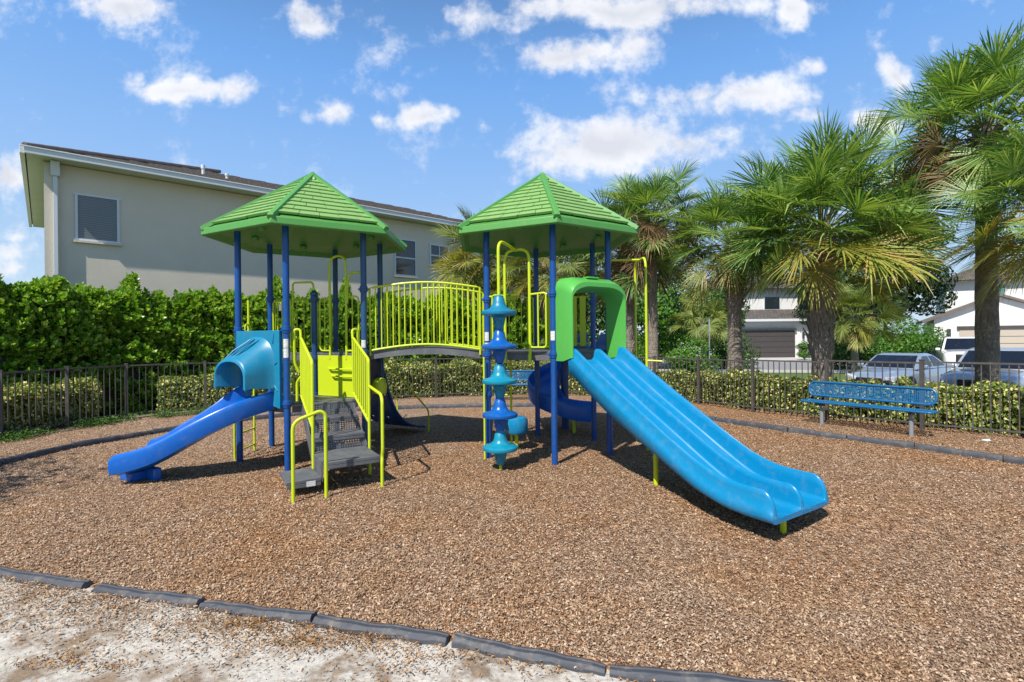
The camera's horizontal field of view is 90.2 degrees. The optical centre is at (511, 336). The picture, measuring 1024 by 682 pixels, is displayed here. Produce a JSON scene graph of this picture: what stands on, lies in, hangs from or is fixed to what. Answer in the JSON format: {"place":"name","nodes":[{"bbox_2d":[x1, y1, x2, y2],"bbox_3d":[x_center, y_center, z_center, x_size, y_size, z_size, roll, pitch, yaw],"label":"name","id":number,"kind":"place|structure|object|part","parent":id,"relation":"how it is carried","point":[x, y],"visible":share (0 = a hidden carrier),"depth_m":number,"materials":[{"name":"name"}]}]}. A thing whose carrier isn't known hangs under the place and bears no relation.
{"place":"outdoors","nodes":[
{"label":"outdoors","id":0,"kind":"place"},
{"bbox_2d":[0,578,630,681],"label":"sandy soil","id":1,"kind":"structure","parent":0,"point":[343,668],"depth_m":2.95,"materials":[{"name":"beige sand"}]},
{"bbox_2d":[0,566,92,589],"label":"edging timber","id":2,"kind":"object","parent":1,"relation":"on","point":[52,580],"visible":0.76,"depth_m":3.85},
{"bbox_2d":[91,583,204,608],"bbox_3d":[-2.592,1.851,3.626,0.931,0.103,0.112,-1,0,15],"label":"edging timber","id":3,"kind":"object","parent":1,"relation":"on","point":[173,598],"visible":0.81,"depth_m":3.59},
{"bbox_2d":[198,600,317,624],"bbox_3d":[-1.702,1.839,3.394,0.867,0.107,0.113,-1,0,14],"label":"edging timber","id":4,"kind":"object","parent":1,"relation":"on","point":[286,614],"visible":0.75,"depth_m":3.36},
{"bbox_2d":[0,581,650,681],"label":"leaf litter","id":5,"kind":"object","parent":1,"relation":"on","point":[300,636],"visible":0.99,"depth_m":3.04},
{"bbox_2d":[311,613,449,646],"bbox_3d":[-0.823,1.835,3.166,0.910,0.097,0.113,-1,0,15],"label":"edging timber","id":6,"kind":"object","parent":1,"relation":"on","point":[426,636],"visible":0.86,"depth_m":3.14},
{"bbox_2d":[451,632,605,676],"bbox_3d":[0.082,1.820,2.904,0.894,0.105,0.113,-1,0,18],"label":"edging timber","id":7,"kind":"object","parent":1,"relation":"on","point":[496,648],"visible":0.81,"depth_m":2.88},
{"bbox_2d":[609,664,787,681],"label":"edging timber","id":8,"kind":"object","parent":1,"relation":"on","point":[640,673],"visible":0.97,"depth_m":2.68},
{"bbox_2d":[53,333,922,427],"bbox_3d":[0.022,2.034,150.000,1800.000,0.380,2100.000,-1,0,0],"label":"ground","id":9,"kind":"structure","parent":0,"point":[805,375],"depth_m":27.26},
{"bbox_2d":[3,375,103,434],"bbox_3d":[-10.155,1.607,9.718,1.281,1.528,4.139,-1,0,17],"label":"hedge","id":10,"kind":"object","parent":9,"relation":"on","point":[45,405],"visible":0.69,"depth_m":10.60,"materials":[{"name":"green plant"}]},
{"bbox_2d":[156,373,267,411],"bbox_3d":[-7.777,1.562,13.630,2.825,1.301,1.296,-1,0,-26],"label":"hedge","id":11,"kind":"object","parent":9,"relation":"on","point":[194,401],"visible":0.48,"depth_m":13.20,"materials":[{"name":"green plant"}]},
{"bbox_2d":[19,142,525,311],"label":"grey house","id":12,"kind":"structure","parent":9,"relation":"on","point":[108,221],"depth_m":16.51,"materials":[{"name":"paint"}]},
{"bbox_2d":[73,192,121,245],"bbox_3d":[-12.367,-3.499,15.243,1.132,1.452,0.105,-1,0,-43],"label":"window","id":13,"kind":"structure","parent":12,"relation":"in","point":[97,218],"depth_m":15.25,"materials":[{"name":"grey glass"}]},
{"bbox_2d":[393,238,417,277],"bbox_3d":[-4.642,-3.443,22.328,1.183,1.688,0.105,-1,0,-43],"label":"window","id":14,"kind":"structure","parent":12,"relation":"in","point":[405,263],"depth_m":22.40,"materials":[{"name":"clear glass"}]},
{"bbox_2d":[429,243,449,266],"bbox_3d":[-3.331,-3.721,23.533,1.154,1.054,0.105,-1,0,-43],"label":"window","id":15,"kind":"structure","parent":12,"relation":"in","point":[434,249],"depth_m":23.42,"materials":[{"name":"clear glass"}]},
{"bbox_2d":[0,271,590,416],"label":"tall hedge","id":16,"kind":"object","parent":9,"relation":"on","point":[55,322],"visible":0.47,"depth_m":13.31,"materials":[{"name":"green plant"}]},
{"bbox_2d":[290,357,588,398],"bbox_3d":[-1.622,1.238,15.697,9.836,1.330,2.001,-1,0,-8],"label":"hedge","id":17,"kind":"object","parent":9,"relation":"on","point":[471,375],"visible":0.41,"depth_m":15.73,"materials":[{"name":"green plant"}]},
{"bbox_2d":[425,201,533,303],"bbox_3d":[-0.803,-1.643,19.356,4.861,7.114,4.643,-1,0,0],"label":"palm tree","id":18,"kind":"object","parent":9,"relation":"on","point":[472,274],"visible":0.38,"depth_m":18.36,"materials":[{"name":"green plant"}]},
{"bbox_2d":[0,356,1023,439],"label":"metal fence","id":19,"kind":"object","parent":9,"relation":"on","point":[921,362],"visible":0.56,"depth_m":10.98,"materials":[{"name":"brown metal"}]},
{"bbox_2d":[500,254,596,345],"bbox_3d":[1.246,-1.284,17.439,3.868,6.208,4.098,-1,0,0],"label":"palm tree","id":20,"kind":"object","parent":9,"relation":"on","point":[544,274],"visible":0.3,"depth_m":16.97,"materials":[{"name":"green plant"}]},
{"bbox_2d":[556,255,605,345],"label":"leafy tree","id":21,"kind":"object","parent":9,"relation":"on","point":[600,324],"visible":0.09,"depth_m":33.84,"materials":[{"name":"green plant"}]},
{"bbox_2d":[559,178,696,355],"bbox_3d":[3.645,-1.548,16.358,4.280,6.685,4.473,-1,0,27],"label":"palm tree","id":22,"kind":"object","parent":9,"relation":"on","point":[622,275],"visible":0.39,"depth_m":16.05,"materials":[{"name":"green plant"}]},
{"bbox_2d":[637,332,644,364],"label":"round shrub","id":23,"kind":"object","parent":9,"relation":"on","point":[641,352],"visible":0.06,"depth_m":29.31,"materials":[{"name":"green plant"}]},
{"bbox_2d":[604,257,702,362],"bbox_3d":[9.241,-1.830,34.000,6.758,8.103,7.400,-1,0,0],"label":"leafy tree","id":24,"kind":"object","parent":9,"relation":"on","point":[665,310],"visible":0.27,"depth_m":32.77,"materials":[{"name":"green plant"}]},
{"bbox_2d":[594,157,712,370],"bbox_3d":[4.294,-1.809,15.462,3.800,7.193,4.066,-1,0,-15],"label":"palm tree","id":25,"kind":"object","parent":9,"relation":"on","point":[661,188],"visible":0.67,"depth_m":15.12,"materials":[{"name":"green plant"}]},
{"bbox_2d":[662,335,723,372],"bbox_3d":[9.476,1.052,26.882,2.920,2.340,3.315,-1,0,0],"label":"round shrub","id":26,"kind":"object","parent":9,"relation":"on","point":[685,352],"visible":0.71,"depth_m":26.21,"materials":[{"name":"green plant"}]},
{"bbox_2d":[666,289,727,355],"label":"palm tree","id":27,"kind":"object","parent":9,"relation":"on","point":[699,330],"visible":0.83,"depth_m":29.35,"materials":[{"name":"green plant"}]},
{"bbox_2d":[708,319,709,358],"bbox_3d":[10.041,0.685,25.956,0.070,3.200,0.596,-1,0,21],"label":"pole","id":28,"kind":"object","parent":9,"relation":"on","point":[709,335],"visible":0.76,"depth_m":25.97,"materials":[{"name":"metal"}]},
{"bbox_2d":[672,281,749,354],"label":"leafy tree","id":29,"kind":"object","parent":9,"relation":"on","point":[742,311],"visible":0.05,"depth_m":36.81,"materials":[{"name":"green plant"}]},
{"bbox_2d":[700,332,762,368],"bbox_3d":[14.090,0.805,33.114,3.626,2.731,3.760,-1,0,0],"label":"round shrub","id":30,"kind":"object","parent":9,"relation":"on","point":[722,351],"visible":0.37,"depth_m":32.45,"materials":[{"name":"green plant"}]},
{"bbox_2d":[655,176,812,370],"bbox_3d":[5.951,-1.401,13.749,3.820,6.341,3.960,-1,0,-18],"label":"palm tree","id":31,"kind":"object","parent":9,"relation":"on","point":[704,213],"visible":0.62,"depth_m":13.53,"materials":[{"name":"green plant"}]},
{"bbox_2d":[681,275,844,357],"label":"white house","id":32,"kind":"structure","parent":9,"relation":"on","point":[772,328],"depth_m":47.50,"materials":[{"name":"paint"}]},
{"bbox_2d":[742,331,794,357],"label":"garage door","id":33,"kind":"structure","parent":32,"relation":"in","point":[773,344],"depth_m":47.35,"materials":[{"name":"grey metal"}]},
{"bbox_2d":[764,296,779,309],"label":"window","id":34,"kind":"structure","parent":32,"relation":"in","point":[771,302],"depth_m":51.92,"materials":[{"name":"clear glass"}]},
{"bbox_2d":[794,340,810,359],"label":"round shrub","id":35,"kind":"object","parent":9,"relation":"on","point":[802,353],"visible":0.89,"depth_m":42.24,"materials":[{"name":"green plant"}]},
{"bbox_2d":[792,274,882,328],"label":"leafy tree","id":36,"kind":"object","parent":9,"relation":"on","point":[805,309],"visible":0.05,"depth_m":46.80,"materials":[{"name":"green plant"}]},
{"bbox_2d":[707,96,982,380],"bbox_3d":[7.176,-1.637,11.743,5.151,6.787,5.355,-1,0,22],"label":"palm tree","id":37,"kind":"object","parent":9,"relation":"on","point":[810,185],"visible":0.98,"depth_m":10.85,"materials":[{"name":"green plant"}]},
{"bbox_2d":[832,322,880,368],"bbox_3d":[20.865,0.545,31.985,3.896,3.103,4.186,-1,0,27],"label":"round shrub","id":38,"kind":"object","parent":9,"relation":"on","point":[840,352],"visible":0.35,"depth_m":31.05,"materials":[{"name":"green plant"}]},
{"bbox_2d":[832,281,913,373],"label":"palm tree","id":39,"kind":"object","parent":9,"relation":"on","point":[856,329],"visible":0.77,"depth_m":27.15,"materials":[{"name":"green plant"}]},
{"bbox_2d":[832,209,958,331],"bbox_3d":[29.864,-4.273,40.666,9.656,12.536,8.617,-1,0,0],"label":"leafy tree","id":40,"kind":"object","parent":9,"relation":"on","point":[937,292],"visible":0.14,"depth_m":39.57,"materials":[{"name":"green plant"}]},
{"bbox_2d":[862,317,944,360],"bbox_3d":[23.353,0.328,31.493,4.330,3.482,4.889,-1,0,-41],"label":"round shrub","id":41,"kind":"object","parent":9,"relation":"on","point":[886,346],"visible":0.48,"depth_m":30.39,"materials":[{"name":"green plant"}]},
{"bbox_2d":[895,316,949,352],"bbox_3d":[26.167,0.328,32.946,3.912,3.419,4.167,-1,0,0],"label":"round shrub","id":42,"kind":"object","parent":9,"relation":"on","point":[938,344],"visible":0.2,"depth_m":31.85,"materials":[{"name":"green plant"}]},
{"bbox_2d":[916,262,1023,346],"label":"white house","id":43,"kind":"structure","parent":9,"relation":"on","point":[957,319],"depth_m":44.72,"materials":[{"name":"paint"}]},
{"bbox_2d":[959,329,1023,346],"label":"garage door","id":44,"kind":"structure","parent":43,"relation":"in","point":[1008,337],"depth_m":42.91,"materials":[{"name":"beige metal"}]},
{"bbox_2d":[998,283,1005,294],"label":"window","id":45,"kind":"structure","parent":43,"relation":"in","point":[1002,291],"depth_m":47.15,"materials":[{"name":"teal glass"}]},
{"bbox_2d":[0,393,1023,681],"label":"mulch bed","id":46,"kind":"object","parent":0,"point":[420,415],"visible":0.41,"depth_m":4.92,"materials":[{"name":"brown wood"}]},
{"bbox_2d":[0,444,73,464],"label":"edging timber","id":47,"kind":"object","parent":46,"relation":"on","point":[26,456],"visible":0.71,"depth_m":7.99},
{"bbox_2d":[0,405,210,443],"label":"ground cover","id":48,"kind":"object","parent":46,"relation":"on","point":[16,436],"visible":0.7,"depth_m":11.00,"materials":[{"name":"green plant"}]},
{"bbox_2d":[71,430,151,447],"bbox_3d":[-7.232,1.869,9.277,0.114,0.166,1.306,-1,0,21],"label":"edging timber","id":49,"kind":"object","parent":46,"relation":"on","point":[90,442],"visible":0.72,"depth_m":9.18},
{"bbox_2d":[151,425,178,433],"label":"edging timber","id":50,"kind":"object","parent":46,"relation":"on","point":[162,430],"visible":0.25,"depth_m":10.05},
{"bbox_2d":[243,412,293,420],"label":"edging timber","id":51,"kind":"object","parent":46,"relation":"on","point":[266,416],"visible":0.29,"depth_m":11.65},
{"bbox_2d":[294,408,356,415],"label":"edging timber","id":52,"kind":"object","parent":46,"relation":"on","point":[297,413],"visible":0.08,"depth_m":12.13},
{"bbox_2d":[357,405,415,410],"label":"edging timber","id":53,"kind":"object","parent":46,"relation":"on","point":[402,407],"visible":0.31,"depth_m":13.02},
{"bbox_2d":[416,404,465,408],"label":"edging timber","id":54,"kind":"object","parent":46,"relation":"on","point":[429,406],"visible":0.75,"depth_m":13.15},
{"bbox_2d":[108,172,828,533],"bbox_3d":[-0.382,-0.295,8.136,8.436,4.725,5.931,-1,0,15],"label":"play structure","id":55,"kind":"object","parent":46,"relation":"on","point":[312,214],"visible":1,"depth_m":7.18,"materials":[{"name":"plastic"},{"name":"painted metal"}]},
{"bbox_2d":[467,403,509,407],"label":"edging timber","id":56,"kind":"object","parent":46,"relation":"on","point":[472,405],"visible":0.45,"depth_m":13.19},
{"bbox_2d":[491,370,533,400],"bbox_3d":[0.266,1.434,14.578,1.992,0.954,0.379,-1,0,0],"label":"park bench","id":57,"kind":"object","parent":46,"relation":"on","point":[524,376],"visible":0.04,"depth_m":14.71,"materials":[{"name":"blue metal"}]},
{"bbox_2d":[513,403,534,406],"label":"edging timber","id":58,"kind":"object","parent":46,"relation":"on","point":[523,405],"visible":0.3,"depth_m":13.18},
{"bbox_2d":[716,417,788,431],"bbox_3d":[4.686,1.741,10.055,0.115,0.164,1.532,-1,0,-31],"label":"edging timber","id":59,"kind":"object","parent":46,"relation":"on","point":[757,425],"visible":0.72,"depth_m":9.95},
{"bbox_2d":[788,427,846,439],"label":"edging timber","id":60,"kind":"object","parent":46,"relation":"on","point":[817,433],"visible":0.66,"depth_m":8.98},
{"bbox_2d":[652,367,1023,435],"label":"hedge","id":61,"kind":"object","parent":46,"relation":"on","point":[1014,407],"visible":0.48,"depth_m":10.41,"materials":[{"name":"green plant"}]},
{"bbox_2d":[800,381,937,436],"bbox_3d":[6.579,1.366,9.539,0.379,0.954,2.192,-1,0,-33],"label":"park bench","id":62,"kind":"object","parent":46,"relation":"on","point":[911,412],"visible":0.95,"depth_m":9.44,"materials":[{"name":"blue metal"}]},
{"bbox_2d":[847,435,914,448],"bbox_3d":[5.977,1.726,8.294,0.115,0.167,0.907,-1,0,-39],"label":"edging timber","id":63,"kind":"object","parent":46,"relation":"on","point":[901,444],"visible":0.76,"depth_m":8.21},
{"bbox_2d":[856,14,1023,387],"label":"palm tree","id":64,"kind":"object","parent":46,"relation":"on","point":[964,87],"visible":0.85,"depth_m":10.25,"materials":[{"name":"green plant"}]},
{"bbox_2d":[916,443,1003,461],"bbox_3d":[6.556,1.723,7.515,0.114,0.160,0.991,-1,0,-34],"label":"edging timber","id":65,"kind":"object","parent":46,"relation":"on","point":[967,453],"visible":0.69,"depth_m":7.44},
{"bbox_2d":[925,114,1023,311],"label":"palm tree","id":66,"kind":"object","parent":46,"relation":"on","point":[1009,240],"visible":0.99,"depth_m":9.06,"materials":[{"name":"green plant"}]},
{"bbox_2d":[1004,455,1023,464],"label":"edging timber","id":67,"kind":"object","parent":46,"relation":"on","point":[1013,460],"visible":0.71,"depth_m":6.98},
{"bbox_2d":[0,0,1023,334],"label":"sky","id":68,"kind":"structure","parent":0,"point":[430,106],"materials":[{"name":"blue"}]},
{"bbox_2d":[643,360,863,369],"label":"road","id":69,"kind":"structure","parent":0,"point":[787,365],"depth_m":34.67,"materials":[{"name":"grey asphalt"}]},
{"bbox_2d":[643,357,849,372],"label":"kerb","id":70,"kind":"structure","parent":69,"relation":"on","point":[800,371],"depth_m":28.93,"materials":[{"name":"concrete"}]},
{"bbox_2d":[922,350,935,356],"bbox_3d":[25.616,1.366,31.210,0.660,1.098,0.780,-1,0,0],"label":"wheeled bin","id":71,"kind":"object","parent":69,"relation":"on","point":[933,352],"visible":0.15,"depth_m":30.86,"materials":[{"name":"plastic"}]},
{"bbox_2d":[935,336,974,368],"bbox_3d":[23.418,0.985,26.486,2.326,2.005,5.634,-1,0,37],"label":"pickup truck","id":72,"kind":"object","parent":69,"relation":"on","point":[952,349],"visible":0.25,"depth_m":25.78,"materials":[{"name":"white paint"}]},
{"bbox_2d":[697,356,810,359],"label":"driveway","id":73,"kind":"structure","parent":0,"point":[791,358],"depth_m":45.12,"materials":[{"name":"concrete"}]},
{"label":"parking pavement","id":74,"kind":"structure","parent":0,"visible":0},
{"bbox_2d":[845,352,952,385],"bbox_3d":[14.122,1.335,18.591,4.734,1.484,2.160,-1,0,-31],"label":"parked sedan","id":75,"kind":"object","parent":74,"relation":"on","point":[902,357],"visible":0.45,"depth_m":17.96,"materials":[{"name":"silver paint"}]},
{"bbox_3d":[14.436,0.860,17.881,1.020,0.360,0.128,-1,0,-31],"label":"side window","id":76,"kind":"part","parent":75,"relation":"part of","materials":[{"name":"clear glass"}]},
{"bbox_3d":[15.334,0.850,18.430,1.054,0.360,0.128,-1,0,-31],"label":"side window","id":77,"kind":"part","parent":75,"relation":"part of","materials":[{"name":"glass"}]},
{"bbox_2d":[940,347,1023,386],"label":"parked suv","id":78,"kind":"object","parent":74,"relation":"on","point":[1012,354],"visible":0.36,"depth_m":15.12,"materials":[{"name":"grey paint"}]}
]}

